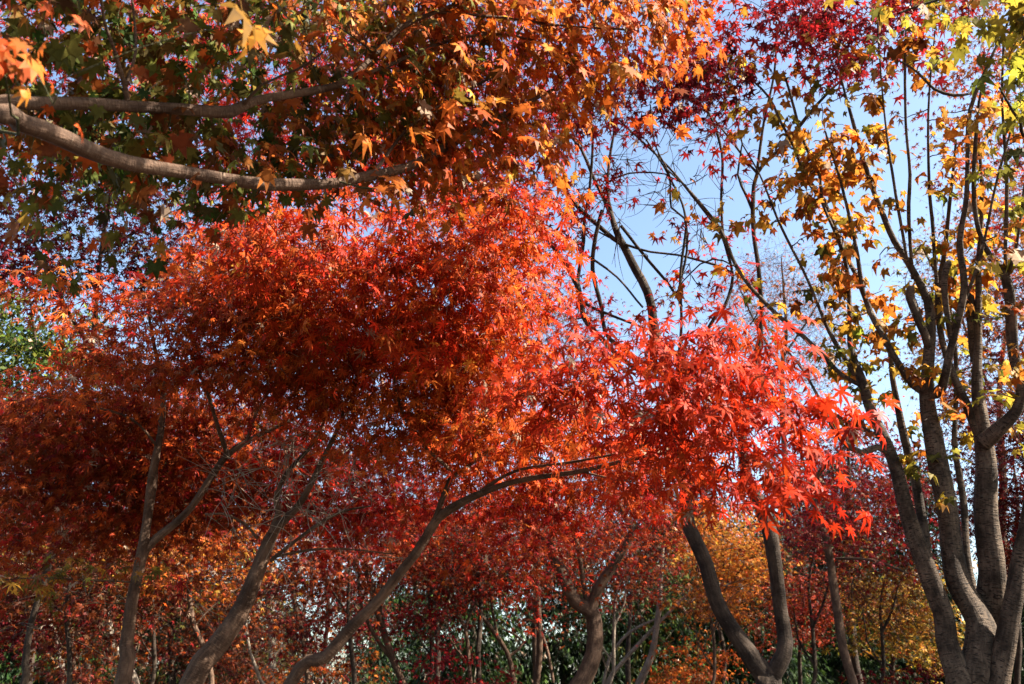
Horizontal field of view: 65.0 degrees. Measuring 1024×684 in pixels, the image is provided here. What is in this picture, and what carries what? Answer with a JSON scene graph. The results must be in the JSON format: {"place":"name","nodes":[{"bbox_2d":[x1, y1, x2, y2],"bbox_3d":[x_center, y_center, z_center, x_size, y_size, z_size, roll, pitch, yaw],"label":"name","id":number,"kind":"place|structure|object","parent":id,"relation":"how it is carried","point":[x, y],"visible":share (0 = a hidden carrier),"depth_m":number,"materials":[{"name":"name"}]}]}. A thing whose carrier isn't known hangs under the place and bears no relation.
{"place":"outdoors","nodes":[
{"label":"outdoors","id":0,"kind":"place"},
{"bbox_2d":[0,0,1023,683],"label":"sky","id":1,"kind":"structure","parent":0,"point":[641,224],"materials":[{"name":"blue"}]},
{"bbox_3d":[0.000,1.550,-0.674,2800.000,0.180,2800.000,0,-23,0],"label":"ground","id":2,"kind":"structure","parent":0,"visible":0},
{"bbox_2d":[3,544,76,677],"bbox_3d":[-7.403,4.898,11.919,2.283,3.993,2.844,21,-31,-39],"label":"maple tree","id":3,"kind":"object","parent":2,"relation":"on","point":[48,624],"visible":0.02,"depth_m":12.33,"materials":[{"name":"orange plant"}]},
{"bbox_2d":[0,492,151,683],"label":"tree","id":4,"kind":"object","parent":2,"relation":"on","point":[7,678],"visible":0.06,"depth_m":20.10,"materials":[{"name":"green plant"}]},
{"bbox_2d":[2,612,167,683],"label":"maple tree","id":5,"kind":"object","parent":2,"relation":"on","point":[83,679],"visible":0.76,"depth_m":9.62,"materials":[{"name":"orange plant"}]},
{"bbox_2d":[1,504,172,683],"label":"maple tree","id":6,"kind":"object","parent":2,"relation":"on","point":[74,663],"visible":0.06,"depth_m":9.89,"materials":[{"name":"brown plant"}]},
{"bbox_2d":[0,505,249,683],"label":"maple tree","id":7,"kind":"object","parent":2,"relation":"on","point":[98,591],"visible":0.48,"depth_m":8.64,"materials":[{"name":"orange plant"}]},
{"bbox_2d":[97,506,198,683],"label":"tree","id":8,"kind":"object","parent":2,"relation":"on","point":[144,667],"visible":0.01,"depth_m":31.74,"materials":[{"name":"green plant"}]},
{"bbox_2d":[0,268,297,683],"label":"broadleaf evergreen tree","id":9,"kind":"object","parent":2,"relation":"on","point":[28,343],"visible":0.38,"depth_m":14.17,"materials":[{"name":"green plant"}]},
{"bbox_2d":[0,499,317,683],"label":"maple tree","id":10,"kind":"object","parent":2,"relation":"on","point":[229,591],"visible":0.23,"depth_m":9.04,"materials":[{"name":"brown plant"}]},
{"bbox_2d":[0,389,317,682],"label":"maple tree","id":11,"kind":"object","parent":2,"relation":"on","point":[116,625],"visible":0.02,"depth_m":16.43,"materials":[{"name":"red plant"}]},
{"bbox_2d":[95,523,253,683],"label":"maple tree","id":12,"kind":"object","parent":2,"relation":"on","point":[153,655],"visible":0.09,"depth_m":10.34,"materials":[{"name":"orange plant"}]},
{"bbox_2d":[92,557,299,683],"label":"maple tree","id":13,"kind":"object","parent":2,"relation":"on","point":[171,654],"visible":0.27,"depth_m":17.20,"materials":[{"name":"orange plant"}]},
{"bbox_2d":[0,211,399,683],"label":"maple tree","id":14,"kind":"object","parent":2,"relation":"on","point":[145,479],"visible":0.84,"depth_m":5.46,"materials":[{"name":"brown plant"}]},
{"bbox_2d":[0,359,414,683],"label":"maple tree","id":15,"kind":"object","parent":2,"relation":"on","point":[135,679],"visible":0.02,"depth_m":10.74,"materials":[{"name":"red plant"}]},
{"bbox_2d":[135,515,301,683],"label":"tree","id":16,"kind":"object","parent":2,"relation":"on","point":[160,670],"visible":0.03,"depth_m":22.13,"materials":[{"name":"green plant"}]},
{"bbox_2d":[156,529,309,683],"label":"maple tree","id":17,"kind":"object","parent":2,"relation":"on","point":[233,659],"visible":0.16,"depth_m":19.28,"materials":[{"name":"orange plant"}]},
{"bbox_2d":[195,569,303,683],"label":"maple tree","id":18,"kind":"object","parent":2,"relation":"on","point":[257,671],"visible":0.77,"depth_m":11.53,"materials":[{"name":"orange plant"}]},
{"bbox_2d":[226,490,301,683],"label":"maple tree","id":19,"kind":"object","parent":2,"relation":"on","point":[270,666],"visible":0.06,"depth_m":17.05,"materials":[{"name":"red plant"}]},
{"bbox_2d":[267,597,334,683],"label":"tree","id":20,"kind":"object","parent":2,"relation":"on","point":[320,677],"visible":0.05,"depth_m":32.39,"materials":[{"name":"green plant"}]},
{"bbox_2d":[0,0,620,683],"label":"maple tree","id":21,"kind":"object","parent":2,"relation":"on","point":[134,252],"visible":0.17,"depth_m":7.84,"materials":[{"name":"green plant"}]},
{"bbox_2d":[234,628,391,683],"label":"maple tree","id":22,"kind":"object","parent":2,"relation":"on","point":[335,674],"visible":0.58,"depth_m":13.29,"materials":[{"name":"red plant"}]},
{"bbox_2d":[232,488,401,683],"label":"maple tree","id":23,"kind":"object","parent":2,"relation":"on","point":[303,634],"visible":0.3,"depth_m":12.54,"materials":[{"name":"brown plant"}]},
{"bbox_2d":[229,540,420,683],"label":"maple tree","id":24,"kind":"object","parent":2,"relation":"on","point":[346,678],"visible":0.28,"depth_m":15.34,"materials":[{"name":"red plant"}]},
{"bbox_2d":[105,0,607,683],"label":"maple tree","id":25,"kind":"object","parent":2,"relation":"on","point":[413,312],"visible":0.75,"depth_m":4.34,"materials":[{"name":"brown plant"}]},
{"bbox_2d":[0,0,748,299],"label":"maple tree","id":26,"kind":"object","parent":2,"relation":"on","point":[67,135],"visible":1,"depth_m":2.80,"materials":[{"name":"brown plant"}]},
{"bbox_2d":[329,572,419,683],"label":"conifer tree","id":27,"kind":"object","parent":2,"relation":"on","point":[379,662],"visible":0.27,"depth_m":30.59,"materials":[{"name":"green plant"}]},
{"bbox_2d":[231,457,519,683],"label":"maple tree","id":28,"kind":"object","parent":2,"relation":"on","point":[351,561],"visible":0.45,"depth_m":10.08,"materials":[{"name":"red plant"}]},
{"bbox_2d":[354,488,487,683],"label":"conifer tree","id":29,"kind":"object","parent":2,"relation":"on","point":[407,646],"visible":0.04,"depth_m":32.49,"materials":[{"name":"green plant"}]},
{"bbox_2d":[324,476,522,683],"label":"maple tree","id":30,"kind":"object","parent":2,"relation":"on","point":[388,650],"visible":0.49,"depth_m":11.01,"materials":[{"name":"brown plant"}]},
{"bbox_2d":[355,503,498,683],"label":"maple tree","id":31,"kind":"object","parent":2,"relation":"on","point":[430,638],"visible":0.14,"depth_m":12.03,"materials":[{"name":"red plant"}]},
{"bbox_2d":[343,458,563,681],"bbox_3d":[-1.343,5.372,16.548,5.359,6.916,3.703,0,-24,0],"label":"maple tree","id":32,"kind":"object","parent":2,"relation":"on","point":[437,643],"visible":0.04,"depth_m":17.00,"materials":[{"name":"red plant"}]},
{"bbox_2d":[387,515,538,683],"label":"maple tree","id":33,"kind":"object","parent":2,"relation":"on","point":[508,654],"visible":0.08,"depth_m":12.16,"materials":[{"name":"brown plant"}]},
{"bbox_2d":[389,563,555,683],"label":"conifer tree","id":34,"kind":"object","parent":2,"relation":"on","point":[490,648],"visible":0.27,"depth_m":19.62,"materials":[{"name":"green plant"}]},
{"bbox_2d":[406,503,548,683],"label":"maple tree","id":35,"kind":"object","parent":2,"relation":"on","point":[455,606],"visible":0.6,"depth_m":11.03,"materials":[{"name":"brown plant"}]},
{"bbox_2d":[376,476,610,683],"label":"maple tree","id":36,"kind":"object","parent":2,"relation":"on","point":[478,646],"visible":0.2,"depth_m":11.18,"materials":[{"name":"red plant"}]},
{"bbox_2d":[495,526,592,683],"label":"maple tree","id":37,"kind":"object","parent":2,"relation":"on","point":[540,639],"visible":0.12,"depth_m":13.04,"materials":[{"name":"brown plant"}]},
{"bbox_2d":[477,263,617,683],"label":"tree","id":38,"kind":"object","parent":2,"relation":"on","point":[533,624],"visible":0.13,"depth_m":20.27,"materials":[{"name":"brown plant"}]},
{"bbox_2d":[484,511,658,683],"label":"conifer tree","id":39,"kind":"object","parent":2,"relation":"on","point":[570,657],"visible":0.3,"depth_m":21.56,"materials":[{"name":"green plant"}]},
{"bbox_2d":[416,455,733,683],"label":"maple tree","id":40,"kind":"object","parent":2,"relation":"on","point":[586,606],"visible":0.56,"depth_m":10.26,"materials":[{"name":"brown plant"}]},
{"bbox_2d":[283,280,901,683],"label":"maple tree","id":41,"kind":"object","parent":2,"relation":"on","point":[635,450],"visible":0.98,"depth_m":3.12,"materials":[{"name":"brown plant"}]},
{"bbox_2d":[534,512,697,683],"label":"maple tree","id":42,"kind":"object","parent":2,"relation":"on","point":[614,592],"visible":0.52,"depth_m":11.97,"materials":[{"name":"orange plant"}]},
{"bbox_2d":[539,452,733,683],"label":"maple tree","id":43,"kind":"object","parent":2,"relation":"on","point":[628,663],"visible":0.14,"depth_m":17.84,"materials":[{"name":"red plant"}]},
{"bbox_2d":[565,494,725,683],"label":"conifer tree","id":44,"kind":"object","parent":2,"relation":"on","point":[645,646],"visible":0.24,"depth_m":22.20,"materials":[{"name":"green plant"}]},
{"bbox_2d":[594,503,700,683],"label":"maple tree","id":45,"kind":"object","parent":2,"relation":"on","point":[657,620],"visible":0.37,"depth_m":13.83,"materials":[{"name":"red plant"}]},
{"bbox_2d":[609,476,767,682],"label":"tree","id":46,"kind":"object","parent":2,"relation":"on","point":[695,563],"visible":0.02,"depth_m":34.97,"materials":[{"name":"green plant"}]},
{"bbox_2d":[633,535,805,683],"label":"maple tree","id":47,"kind":"object","parent":2,"relation":"on","point":[711,615],"visible":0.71,"depth_m":10.86,"materials":[{"name":"brown plant"}]},
{"bbox_2d":[627,499,812,683],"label":"maple tree","id":48,"kind":"object","parent":2,"relation":"on","point":[734,570],"visible":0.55,"depth_m":13.39,"materials":[{"name":"orange plant"}]},
{"bbox_2d":[495,0,998,683],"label":"maple tree","id":49,"kind":"object","parent":2,"relation":"on","point":[761,668],"visible":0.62,"depth_m":7.37,"materials":[{"name":"red plant"}]},
{"bbox_2d":[667,500,838,683],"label":"conifer tree","id":50,"kind":"object","parent":2,"relation":"on","point":[790,674],"visible":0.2,"depth_m":22.67,"materials":[{"name":"green plant"}]},
{"bbox_2d":[685,232,886,682],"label":"bare tree","id":51,"kind":"object","parent":2,"relation":"on","point":[782,279],"visible":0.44,"depth_m":26.31,"materials":[{"name":"brown plant"}]},
{"bbox_2d":[741,446,853,679],"bbox_3d":[12.341,11.165,35.948,7.602,13.180,6.540,0,-24,0],"label":"tree","id":52,"kind":"object","parent":2,"relation":"on","point":[796,550],"visible":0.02,"depth_m":35.92,"materials":[{"name":"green plant"}]},
{"bbox_2d":[730,520,888,683],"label":"maple tree","id":53,"kind":"object","parent":2,"relation":"on","point":[808,636],"visible":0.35,"depth_m":14.45,"materials":[{"name":"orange plant"}]},
{"bbox_2d":[735,489,906,683],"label":"maple tree","id":54,"kind":"object","parent":2,"relation":"on","point":[812,622],"visible":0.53,"depth_m":12.43,"materials":[{"name":"red plant"}]},
{"bbox_2d":[652,0,1023,683],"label":"plane tree","id":55,"kind":"object","parent":2,"relation":"on","point":[990,606],"visible":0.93,"depth_m":6.17,"materials":[{"name":"yellow plant"}]},
{"bbox_2d":[728,389,971,683],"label":"maple tree","id":56,"kind":"object","parent":2,"relation":"on","point":[829,556],"visible":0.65,"depth_m":10.99,"materials":[{"name":"brown plant"}]},
{"bbox_2d":[779,448,932,683],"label":"conifer tree","id":57,"kind":"object","parent":2,"relation":"on","point":[833,662],"visible":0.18,"depth_m":25.65,"materials":[{"name":"green plant"}]},
{"bbox_2d":[779,397,966,683],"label":"maple tree","id":58,"kind":"object","parent":2,"relation":"on","point":[856,664],"visible":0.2,"depth_m":15.96,"materials":[{"name":"red plant"}]},
{"bbox_2d":[797,531,951,683],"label":"maple tree","id":59,"kind":"object","parent":2,"relation":"on","point":[895,593],"visible":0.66,"depth_m":11.82,"materials":[{"name":"yellow plant"}]},
{"bbox_2d":[838,653,944,683],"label":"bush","id":60,"kind":"object","parent":2,"relation":"on","point":[922,673],"visible":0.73,"depth_m":11.04,"materials":[{"name":"plant"}]},
{"bbox_2d":[807,552,977,683],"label":"maple tree","id":61,"kind":"object","parent":2,"relation":"on","point":[893,651],"visible":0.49,"depth_m":13.24,"materials":[{"name":"yellow plant"}]},
{"bbox_2d":[817,441,976,683],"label":"conifer tree","id":62,"kind":"object","parent":2,"relation":"on","point":[933,551],"visible":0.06,"depth_m":32.34,"materials":[{"name":"green plant"}]},
{"bbox_2d":[799,0,1023,221],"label":"maple tree","id":63,"kind":"object","parent":2,"relation":"on","point":[993,33],"visible":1,"depth_m":3.37,"materials":[{"name":"yellow plant"}]},
{"bbox_2d":[872,178,1023,576],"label":"bare tree","id":64,"kind":"object","parent":2,"relation":"on","point":[964,327],"visible":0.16,"depth_m":18.89,"materials":[{"name":"brown plant"}]},
{"bbox_2d":[890,0,1023,488],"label":"maple tree","id":65,"kind":"object","parent":2,"relation":"on","point":[960,72],"visible":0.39,"depth_m":12.44,"materials":[{"name":"yellow plant"}]},
{"bbox_2d":[897,361,1023,683],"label":"maple tree","id":66,"kind":"object","parent":2,"relation":"on","point":[1013,501],"visible":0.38,"depth_m":11.63,"materials":[{"name":"plant"}]},
{"bbox_2d":[945,533,1023,683],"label":"tree","id":67,"kind":"object","parent":2,"relation":"on","point":[1022,664],"visible":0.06,"depth_m":28.17,"materials":[{"name":"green plant"}]}
]}

